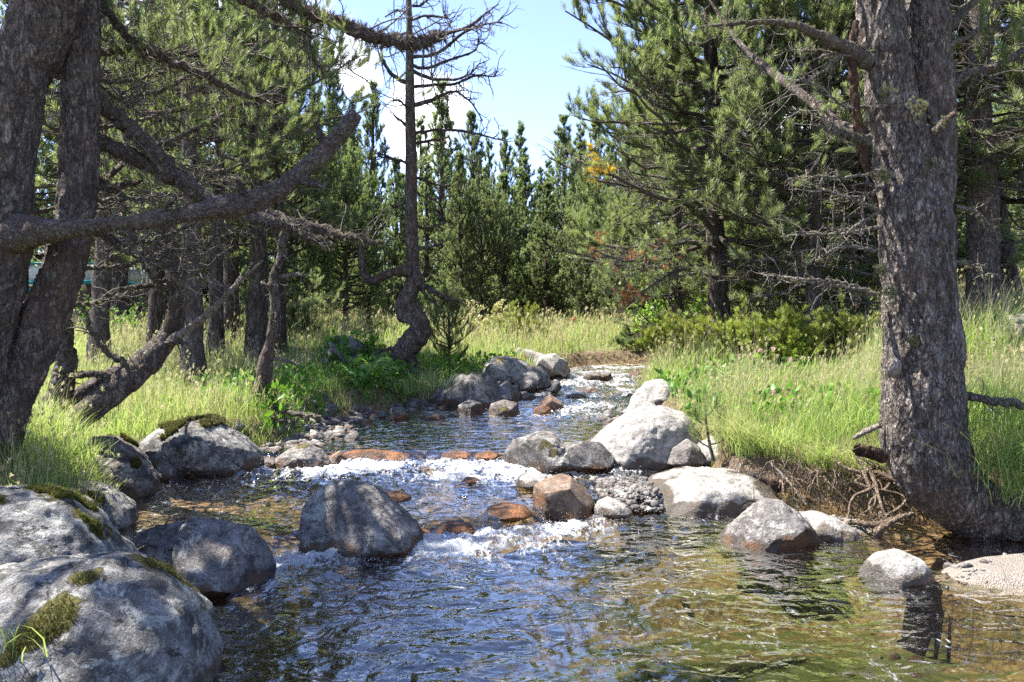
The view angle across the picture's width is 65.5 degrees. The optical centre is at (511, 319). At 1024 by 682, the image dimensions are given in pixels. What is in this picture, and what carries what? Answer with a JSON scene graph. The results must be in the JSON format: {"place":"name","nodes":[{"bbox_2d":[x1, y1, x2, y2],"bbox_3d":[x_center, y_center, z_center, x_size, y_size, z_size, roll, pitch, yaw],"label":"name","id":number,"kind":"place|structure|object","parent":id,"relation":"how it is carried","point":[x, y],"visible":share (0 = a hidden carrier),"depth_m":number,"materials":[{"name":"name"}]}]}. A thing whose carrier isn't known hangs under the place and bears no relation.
{"place":"outdoors","nodes":[
{"label":"outdoors","id":0,"kind":"place"},
{"bbox_2d":[0,0,1022,261],"label":"sky","id":1,"kind":"structure","parent":0,"point":[534,84],"materials":[{"name":"blue"}]},
{"bbox_2d":[6,292,1023,681],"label":"ground","id":2,"kind":"structure","parent":0,"point":[1004,572],"depth_m":4.99,"materials":[{"name":"soil"}]},
{"bbox_2d":[0,0,59,300],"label":"pine tree","id":3,"kind":"object","parent":2,"relation":"on","point":[45,159],"visible":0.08,"depth_m":16.96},
{"bbox_2d":[34,318,80,417],"bbox_3d":[-3.606,0.506,6.168,0.449,1.069,0.323,0,0,-36],"label":"tree stump","id":4,"kind":"object","parent":2,"relation":"on","point":[66,359],"visible":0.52,"depth_m":6.14,"materials":[{"name":"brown wood"}]},
{"bbox_2d":[31,80,95,261],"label":"pine tree","id":5,"kind":"object","parent":2,"relation":"on","point":[47,191],"visible":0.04,"depth_m":21.66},
{"bbox_2d":[0,483,139,564],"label":"boulder","id":6,"kind":"object","parent":2,"relation":"on","point":[45,520],"visible":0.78,"depth_m":3.81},
{"bbox_2d":[29,262,148,319],"bbox_3d":[-11.640,-0.539,20.550,4.427,1.645,3.300,0,0,0],"label":"cabin","id":7,"kind":"object","parent":2,"relation":"on","point":[34,268],"visible":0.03,"depth_m":19.78,"materials":[{"name":"teal paint"}]},
{"bbox_2d":[34,332,158,412],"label":"fallen tree","id":8,"kind":"object","parent":2,"relation":"on","point":[84,388],"visible":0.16,"depth_m":6.52,"materials":[{"name":"wood"}]},
{"bbox_2d":[73,480,138,533],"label":"boulder","id":9,"kind":"object","parent":2,"relation":"on","point":[120,509],"visible":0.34,"depth_m":5.19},
{"bbox_2d":[0,551,223,681],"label":"boulder","id":10,"kind":"object","parent":2,"relation":"on","point":[118,616],"visible":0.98,"depth_m":2.94,"materials":[{"name":"stone"}]},
{"bbox_2d":[36,0,199,322],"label":"pine tree","id":11,"kind":"object","parent":2,"relation":"on","point":[120,306],"visible":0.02,"depth_m":17.34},
{"bbox_2d":[75,289,164,338],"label":"leafy bush","id":12,"kind":"object","parent":2,"relation":"on","point":[129,319],"visible":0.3,"depth_m":14.75,"materials":[{"name":"green plant"}]},
{"bbox_2d":[88,432,161,503],"bbox_3d":[-3.113,1.185,6.136,0.768,0.604,0.870,0,0,0],"label":"boulder","id":13,"kind":"object","parent":2,"relation":"on","point":[135,468],"visible":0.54,"depth_m":6.02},
{"bbox_2d":[0,0,256,363],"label":"pine tree","id":14,"kind":"object","parent":2,"relation":"on","point":[102,323],"visible":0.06,"depth_m":10.94,"materials":[{"name":"green plant"}]},
{"bbox_2d":[41,0,253,343],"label":"pine tree","id":15,"kind":"object","parent":2,"relation":"on","point":[154,314],"visible":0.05,"depth_m":12.92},
{"bbox_2d":[53,204,262,429],"bbox_3d":[-2.934,0.069,6.198,1.961,2.047,0.710,0,0,-10],"label":"fallen tree","id":16,"kind":"object","parent":2,"relation":"on","point":[132,374],"visible":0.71,"depth_m":6.21,"materials":[{"name":"wood"}]},
{"bbox_2d":[150,457,179,485],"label":"rock","id":17,"kind":"object","parent":2,"relation":"on","point":[165,469],"visible":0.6,"depth_m":6.48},
{"bbox_2d":[133,517,232,569],"bbox_3d":[-1.933,1.399,4.673,0.531,0.479,0.590,0,0,37],"label":"boulder","id":18,"kind":"object","parent":2,"relation":"on","point":[158,536],"visible":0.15,"depth_m":4.54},
{"bbox_2d":[44,0,341,388],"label":"pine tree","id":19,"kind":"object","parent":2,"relation":"on","point":[194,347],"visible":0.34,"depth_m":9.72,"materials":[{"name":"green plant"}]},
{"bbox_2d":[138,413,263,484],"bbox_3d":[-2.722,1.118,6.968,1.046,0.608,0.885,0,0,-38],"label":"boulder","id":20,"kind":"object","parent":2,"relation":"on","point":[205,446],"visible":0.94,"depth_m":6.67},
{"bbox_2d":[115,0,321,362],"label":"pine tree","id":21,"kind":"object","parent":2,"relation":"on","point":[216,324],"visible":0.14,"depth_m":12.38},
{"bbox_2d":[172,517,276,614],"bbox_3d":[-1.592,1.377,4.384,0.540,0.557,0.611,0,0,0],"label":"boulder","id":22,"kind":"object","parent":2,"relation":"on","point":[221,560],"visible":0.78,"depth_m":4.29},
{"bbox_2d":[139,0,316,343],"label":"pine tree","id":23,"kind":"object","parent":2,"relation":"on","point":[229,279],"visible":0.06,"depth_m":14.88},
{"bbox_2d":[0,0,484,475],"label":"pine tree","id":24,"kind":"object","parent":2,"relation":"on","point":[43,43],"visible":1,"depth_m":5.04,"materials":[{"name":"plant"}]},
{"bbox_2d":[138,0,377,366],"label":"pine tree","id":25,"kind":"object","parent":2,"relation":"on","point":[256,317],"visible":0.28,"depth_m":12.49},
{"bbox_2d":[174,1,383,354],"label":"pine tree","id":26,"kind":"object","parent":2,"relation":"on","point":[325,216],"visible":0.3,"depth_m":13.96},
{"bbox_2d":[233,214,326,423],"bbox_3d":[-2.362,0.108,8.121,1.102,2.372,0.416,0,0,9],"label":"dead snag","id":27,"kind":"object","parent":2,"relation":"on","point":[265,366],"visible":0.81,"depth_m":8.15,"materials":[{"name":"wood"}]},
{"bbox_2d":[238,91,353,301],"bbox_3d":[-5.543,-2.510,18.994,3.416,5.899,3.556,0,0,-2],"label":"pine tree","id":28,"kind":"object","parent":2,"relation":"on","point":[297,279],"visible":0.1,"depth_m":18.81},
{"bbox_2d":[247,269,353,334],"bbox_3d":[-4.522,-0.405,16.987,1.910,1.487,2.166,0,0,17],"label":"leafy bush","id":29,"kind":"object","parent":2,"relation":"on","point":[292,307],"visible":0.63,"depth_m":16.62,"materials":[{"name":"green plant"}]},
{"bbox_2d":[267,47,333,306],"bbox_3d":[-7.420,-4.667,27.072,3.087,10.310,3.053,0,0,-9],"label":"pine tree","id":30,"kind":"object","parent":2,"relation":"on","point":[290,259],"visible":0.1,"depth_m":26.84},
{"bbox_2d":[275,443,333,480],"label":"rock","id":31,"kind":"object","parent":2,"relation":"on","point":[306,455],"visible":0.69,"depth_m":6.97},
{"bbox_2d":[301,38,357,318],"bbox_3d":[-6.969,-5.201,29.845,3.430,10.984,3.026,0,0,-32],"label":"pine tree","id":32,"kind":"object","parent":2,"relation":"on","point":[329,84],"visible":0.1,"depth_m":29.85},
{"bbox_2d":[268,245,402,317],"bbox_3d":[-6.916,-1.193,27.407,6.251,2.824,5.259,0,0,-35],"label":"undergrowth bush","id":33,"kind":"object","parent":2,"relation":"on","point":[316,269],"visible":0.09,"depth_m":26.80,"materials":[{"name":"green plant"}]},
{"bbox_2d":[319,335,370,367],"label":"boulder","id":34,"kind":"object","parent":2,"relation":"on","point":[352,344],"visible":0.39,"depth_m":12.54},
{"bbox_2d":[295,138,398,321],"bbox_3d":[-4.199,-2.031,20.046,2.737,5.016,2.860,0,0,-18],"label":"pine tree","id":35,"kind":"object","parent":2,"relation":"on","point":[320,258],"visible":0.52,"depth_m":19.92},
{"bbox_2d":[310,322,386,362],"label":"leafy bush","id":36,"kind":"object","parent":2,"relation":"on","point":[365,344],"visible":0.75,"depth_m":12.52,"materials":[{"name":"green plant"}]},
{"bbox_2d":[333,361,389,387],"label":"fern","id":37,"kind":"object","parent":2,"relation":"on","point":[348,373],"visible":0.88,"depth_m":10.51,"materials":[{"name":"green plant"}]},
{"bbox_2d":[348,190,388,327],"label":"pine tree","id":38,"kind":"object","parent":2,"relation":"on","point":[372,309],"visible":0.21,"depth_m":20.92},
{"bbox_2d":[337,357,405,383],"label":"fern","id":39,"kind":"object","parent":2,"relation":"on","point":[368,365],"visible":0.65,"depth_m":10.89,"materials":[{"name":"green plant"}]},
{"bbox_2d":[348,78,401,317],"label":"pine tree","id":40,"kind":"object","parent":2,"relation":"on","point":[373,113],"visible":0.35,"depth_m":28.85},
{"bbox_2d":[344,449,419,473],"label":"rock","id":41,"kind":"object","parent":2,"relation":"on","point":[377,454],"visible":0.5,"depth_m":7.33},
{"bbox_2d":[323,244,463,319],"bbox_3d":[-3.859,-1.189,26.330,4.773,2.742,3.719,0,0,27],"label":"undergrowth bush","id":42,"kind":"object","parent":2,"relation":"on","point":[397,290],"visible":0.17,"depth_m":25.84,"materials":[{"name":"green plant"}]},
{"bbox_2d":[373,156,423,313],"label":"pine tree","id":43,"kind":"object","parent":2,"relation":"on","point":[395,234],"visible":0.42,"depth_m":26.89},
{"bbox_2d":[399,113,436,257],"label":"pine tree","id":44,"kind":"object","parent":2,"relation":"on","point":[420,122],"visible":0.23,"depth_m":56.14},
{"bbox_2d":[376,276,478,330],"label":"leafy bush","id":45,"kind":"object","parent":2,"relation":"on","point":[423,304],"visible":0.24,"depth_m":19.87,"materials":[{"name":"green plant"}]},
{"bbox_2d":[417,156,443,321],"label":"pine tree","id":46,"kind":"object","parent":2,"relation":"on","point":[424,221],"visible":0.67,"depth_m":25.92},
{"bbox_2d":[355,0,522,373],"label":"dead tree","id":47,"kind":"object","parent":2,"relation":"on","point":[412,341],"visible":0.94,"depth_m":12.11,"materials":[{"name":"brown plant"}]},
{"bbox_2d":[424,282,478,366],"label":"young pine","id":48,"kind":"object","parent":2,"relation":"on","point":[454,323],"visible":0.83,"depth_m":13.08,"materials":[{"name":"green plant"}]},
{"bbox_2d":[417,81,486,281],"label":"pine tree","id":49,"kind":"object","parent":2,"relation":"on","point":[442,124],"visible":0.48,"depth_m":30.85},
{"bbox_2d":[235,360,674,455],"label":"pebbles","id":50,"kind":"object","parent":2,"relation":"on","point":[317,432],"visible":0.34,"depth_m":9.16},
{"bbox_2d":[436,150,488,318],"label":"pine tree","id":51,"kind":"object","parent":2,"relation":"on","point":[459,254],"visible":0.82,"depth_m":23.92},
{"bbox_2d":[427,373,500,418],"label":"boulder","id":52,"kind":"object","parent":2,"relation":"on","point":[483,388],"visible":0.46,"depth_m":10.75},
{"bbox_2d":[431,171,519,323],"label":"pine tree","id":53,"kind":"object","parent":2,"relation":"on","point":[497,248],"visible":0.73,"depth_m":24.61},
{"bbox_2d":[451,109,500,306],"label":"pine tree","id":54,"kind":"object","parent":2,"relation":"on","point":[473,143],"visible":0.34,"depth_m":35.81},
{"bbox_2d":[457,298,522,336],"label":"leafy bush","id":55,"kind":"object","parent":2,"relation":"on","point":[495,313],"visible":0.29,"depth_m":19.85,"materials":[{"name":"plant"}]},
{"bbox_2d":[493,129,518,269],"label":"pine tree","id":56,"kind":"object","parent":2,"relation":"on","point":[505,159],"visible":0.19,"depth_m":40.91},
{"bbox_2d":[482,355,530,383],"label":"boulder","id":57,"kind":"object","parent":2,"relation":"on","point":[511,369],"visible":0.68,"depth_m":12.25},
{"bbox_2d":[478,173,540,316],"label":"pine tree","id":58,"kind":"object","parent":2,"relation":"on","point":[504,177],"visible":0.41,"depth_m":26.90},
{"bbox_2d":[498,380,524,412],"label":"boulder","id":59,"kind":"object","parent":2,"relation":"on","point":[508,391],"visible":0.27,"depth_m":11.16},
{"bbox_2d":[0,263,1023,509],"bbox_3d":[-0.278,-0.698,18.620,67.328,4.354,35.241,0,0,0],"label":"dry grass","id":60,"kind":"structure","parent":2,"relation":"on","point":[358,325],"depth_m":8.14,"materials":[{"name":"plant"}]},
{"bbox_2d":[0,277,1023,515],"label":"grass","id":61,"kind":"structure","parent":2,"relation":"on","point":[324,386],"depth_m":8.01,"materials":[{"name":"plant"}]},
{"bbox_2d":[0,360,1023,662],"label":"grass","id":62,"kind":"structure","parent":2,"relation":"on","point":[1010,458],"depth_m":5.53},
{"bbox_2d":[485,299,551,337],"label":"juniper bush","id":63,"kind":"object","parent":2,"relation":"on","point":[531,311],"visible":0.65,"depth_m":19.40,"materials":[{"name":"green plant"}]},
{"bbox_2d":[505,119,535,274],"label":"pine tree","id":64,"kind":"object","parent":2,"relation":"on","point":[519,142],"visible":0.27,"depth_m":39.88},
{"bbox_2d":[507,157,555,307],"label":"pine tree","id":65,"kind":"object","parent":2,"relation":"on","point":[525,177],"visible":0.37,"depth_m":29.90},
{"bbox_2d":[513,366,551,392],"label":"boulder","id":66,"kind":"object","parent":2,"relation":"on","point":[532,379],"visible":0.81,"depth_m":12.17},
{"bbox_2d":[485,235,590,321],"bbox_3d":[1.167,-1.566,28.784,4.372,3.384,5.307,0,0,-7],"label":"undergrowth bush","id":67,"kind":"object","parent":2,"relation":"on","point":[548,259],"visible":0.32,"depth_m":28.04,"materials":[{"name":"green plant"}]},
{"bbox_2d":[127,429,950,681],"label":"pebbles","id":68,"kind":"object","parent":2,"relation":"on","point":[731,669],"visible":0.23,"depth_m":5.13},
{"bbox_2d":[523,181,572,322],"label":"pine tree","id":69,"kind":"object","parent":2,"relation":"on","point":[545,270],"visible":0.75,"depth_m":27.85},
{"bbox_2d":[536,353,569,378],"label":"boulder","id":70,"kind":"object","parent":2,"relation":"on","point":[554,365],"visible":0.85,"depth_m":13.80,"materials":[{"name":"stone"}]},
{"bbox_2d":[535,113,583,313],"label":"pine tree","id":71,"kind":"object","parent":2,"relation":"on","point":[562,134],"visible":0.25,"depth_m":35.82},
{"bbox_2d":[541,170,625,323],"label":"pine tree","id":72,"kind":"object","parent":2,"relation":"on","point":[566,265],"visible":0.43,"depth_m":25.75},
{"bbox_2d":[154,347,1019,460],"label":"undergrowth","id":73,"kind":"object","parent":2,"relation":"on","point":[455,359],"visible":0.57,"depth_m":9.00,"materials":[{"name":"green plant"}]},
{"bbox_2d":[563,120,610,316],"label":"pine tree","id":74,"kind":"object","parent":2,"relation":"on","point":[593,135],"visible":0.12,"depth_m":33.90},
{"bbox_2d":[559,219,660,325],"bbox_3d":[3.660,-1.585,25.927,3.943,3.692,4.116,0,0,17],"label":"undergrowth bush","id":75,"kind":"object","parent":2,"relation":"on","point":[596,296],"visible":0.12,"depth_m":25.42,"materials":[{"name":"green plant"}]},
{"bbox_2d":[593,215,655,323],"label":"pine tree","id":76,"kind":"object","parent":2,"relation":"on","point":[623,282],"visible":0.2,"depth_m":22.87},
{"bbox_2d":[607,43,667,312],"bbox_3d":[4.769,-4.789,28.176,3.083,10.071,3.494,0,0,27],"label":"pine tree","id":77,"kind":"object","parent":2,"relation":"on","point":[648,170],"visible":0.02,"depth_m":27.90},
{"bbox_2d":[585,405,700,477],"bbox_3d":[1.215,1.174,7.611,1.301,0.714,1.152,0,0,0],"label":"boulder","id":78,"kind":"object","parent":2,"relation":"on","point":[644,437],"visible":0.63,"depth_m":7.18,"materials":[{"name":"stone"}]},
{"bbox_2d":[626,379,680,411],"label":"boulder","id":79,"kind":"object","parent":2,"relation":"on","point":[647,393],"visible":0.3,"depth_m":9.00,"materials":[{"name":"stone"}]},
{"bbox_2d":[607,256,706,334],"bbox_3d":[3.230,-0.370,17.556,2.317,2.093,2.462,0,0,0],"label":"leafy bush","id":80,"kind":"object","parent":2,"relation":"on","point":[648,309],"visible":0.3,"depth_m":17.35,"materials":[{"name":"green plant"}]},
{"bbox_2d":[609,22,705,308],"bbox_3d":[4.818,-4.286,24.028,4.088,9.565,3.727,0,0,-38],"label":"pine tree","id":81,"kind":"object","parent":2,"relation":"on","point":[617,195],"visible":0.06,"depth_m":24.10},
{"bbox_2d":[627,311,704,358],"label":"juniper bush","id":82,"kind":"object","parent":2,"relation":"on","point":[647,341],"visible":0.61,"depth_m":13.98,"materials":[{"name":"green plant"}]},
{"bbox_2d":[554,0,796,349],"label":"pine tree","id":83,"kind":"object","parent":2,"relation":"on","point":[593,223],"visible":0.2,"depth_m":16.24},
{"bbox_2d":[667,439,703,466],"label":"rock","id":84,"kind":"object","parent":2,"relation":"on","point":[685,452],"visible":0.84,"depth_m":6.98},
{"bbox_2d":[626,466,780,544],"bbox_3d":[1.558,1.488,6.539,1.307,0.541,1.414,0,0,0],"label":"boulder","id":85,"kind":"object","parent":2,"relation":"on","point":[688,492],"visible":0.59,"depth_m":6.03,"materials":[{"name":"stone"}]},
{"bbox_2d":[661,306,747,359],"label":"juniper bush","id":86,"kind":"object","parent":2,"relation":"on","point":[689,330],"visible":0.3,"depth_m":11.86,"materials":[{"name":"green plant"}]},
{"bbox_2d":[533,0,880,358],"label":"pine tree","id":87,"kind":"object","parent":2,"relation":"on","point":[641,77],"visible":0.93,"depth_m":11.81,"materials":[{"name":"plant"}]},
{"bbox_2d":[688,393,725,460],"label":"pine sapling","id":88,"kind":"object","parent":2,"relation":"on","point":[695,414],"visible":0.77,"depth_m":6.88,"materials":[{"name":"green plant"}]},
{"bbox_2d":[642,0,804,256],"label":"pine tree","id":89,"kind":"object","parent":2,"relation":"on","point":[700,143],"visible":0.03,"depth_m":21.76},
{"bbox_2d":[726,456,790,492],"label":"boulder","id":90,"kind":"object","parent":2,"relation":"on","point":[754,468],"visible":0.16,"depth_m":6.46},
{"bbox_2d":[684,293,839,369],"bbox_3d":[3.256,0.162,10.119,1.369,1.030,1.696,0,0,-32],"label":"juniper bush","id":91,"kind":"object","parent":2,"relation":"on","point":[746,326],"visible":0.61,"depth_m":9.92,"materials":[{"name":"green plant"}]},
{"bbox_2d":[695,150,837,333],"bbox_3d":[4.846,-1.254,14.896,2.836,4.089,2.468,0,0,0],"label":"pine tree","id":92,"kind":"object","parent":2,"relation":"on","point":[742,234],"visible":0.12,"depth_m":14.74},
{"bbox_2d":[714,498,823,562],"bbox_3d":[1.694,1.387,5.269,0.715,0.404,0.546,0,0,0],"label":"boulder","id":93,"kind":"object","parent":2,"relation":"on","point":[765,524],"visible":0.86,"depth_m":5.10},
{"bbox_2d":[679,401,888,481],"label":"dry grass","id":94,"kind":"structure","parent":2,"relation":"on","point":[786,449],"depth_m":6.48,"materials":[{"name":"plant"}]},
{"bbox_2d":[759,318,835,370],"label":"juniper bush","id":95,"kind":"object","parent":2,"relation":"on","point":[800,347],"visible":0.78,"depth_m":9.56,"materials":[{"name":"green plant"}]},
{"bbox_2d":[589,475,1023,592],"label":"pebbles","id":96,"kind":"object","parent":2,"relation":"on","point":[629,491],"visible":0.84,"depth_m":6.12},
{"bbox_2d":[765,248,879,332],"bbox_3d":[4.564,-0.275,11.440,1.432,1.531,1.907,0,0,0],"label":"juniper bush","id":97,"kind":"object","parent":2,"relation":"on","point":[827,301],"visible":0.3,"depth_m":11.28,"materials":[{"name":"green plant"}]},
{"bbox_2d":[799,510,861,549],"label":"rock","id":98,"kind":"object","parent":2,"relation":"on","point":[825,526],"visible":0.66,"depth_m":5.26,"materials":[{"name":"stone"}]},
{"bbox_2d":[668,0,999,339],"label":"pine tree","id":99,"kind":"object","parent":2,"relation":"on","point":[769,211],"visible":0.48,"depth_m":10.64,"materials":[{"name":"green plant"}]},
{"bbox_2d":[753,454,918,525],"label":"tangled roots","id":100,"kind":"object","parent":2,"relation":"on","point":[876,489],"visible":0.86,"depth_m":5.79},
{"bbox_2d":[793,287,879,362],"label":"juniper bush","id":101,"kind":"object","parent":2,"relation":"on","point":[829,330],"visible":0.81,"depth_m":9.42,"materials":[{"name":"green plant"}]},
{"bbox_2d":[660,0,1023,549],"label":"pine tree","id":102,"kind":"object","parent":2,"relation":"on","point":[901,55],"visible":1,"depth_m":5.29,"materials":[{"name":"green plant"}]},
{"bbox_2d":[746,0,1011,331],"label":"pine tree","id":103,"kind":"object","parent":2,"relation":"on","point":[861,253],"visible":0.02,"depth_m":13.36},
{"bbox_2d":[857,549,934,596],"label":"rock","id":104,"kind":"object","parent":2,"relation":"on","point":[898,567],"visible":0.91,"depth_m":4.40,"materials":[{"name":"stone"}]},
{"bbox_2d":[802,0,1023,317],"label":"pine tree","id":105,"kind":"object","parent":2,"relation":"on","point":[983,244],"visible":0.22,"depth_m":10.35,"materials":[{"name":"plant"}]},
{"bbox_2d":[840,0,1023,311],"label":"pine tree","id":106,"kind":"object","parent":2,"relation":"on","point":[1006,214],"visible":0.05,"depth_m":11.87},
{"bbox_2d":[954,0,1023,264],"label":"pine tree","id":107,"kind":"object","parent":2,"relation":"on","point":[1019,103],"visible":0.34,"depth_m":10.13,"materials":[{"name":"green plant"}]},
{"bbox_2d":[119,364,1023,681],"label":"water","id":108,"kind":"structure","parent":0,"point":[439,432],"depth_m":4.78,"materials":[{"name":"clear liquid"}]},
{"bbox_2d":[299,479,422,571],"bbox_3d":[-0.945,1.308,5.130,0.776,0.570,0.708,0,0,25],"label":"boulder","id":109,"kind":"object","parent":108,"relation":"in","point":[377,522],"visible":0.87,"depth_m":4.89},
{"bbox_2d":[429,521,475,538],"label":"rock","id":110,"kind":"object","parent":108,"relation":"on","point":[455,527],"visible":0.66,"depth_m":5.36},
{"bbox_2d":[488,400,519,420],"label":"rock","id":111,"kind":"object","parent":108,"relation":"on","point":[504,408],"visible":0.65,"depth_m":10.04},
{"bbox_2d":[481,502,532,523],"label":"rock","id":112,"kind":"object","parent":108,"relation":"on","point":[507,512],"visible":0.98,"depth_m":5.60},
{"bbox_2d":[504,431,614,476],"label":"boulder","id":113,"kind":"object","parent":108,"relation":"in","point":[546,452],"visible":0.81,"depth_m":6.87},
{"bbox_2d":[532,474,594,528],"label":"rock","id":114,"kind":"object","parent":108,"relation":"on","point":[560,497],"visible":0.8,"depth_m":5.74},
{"bbox_2d":[592,497,632,518],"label":"rock","id":115,"kind":"object","parent":108,"relation":"in","point":[610,508],"visible":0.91,"depth_m":5.76,"materials":[{"name":"stone"}]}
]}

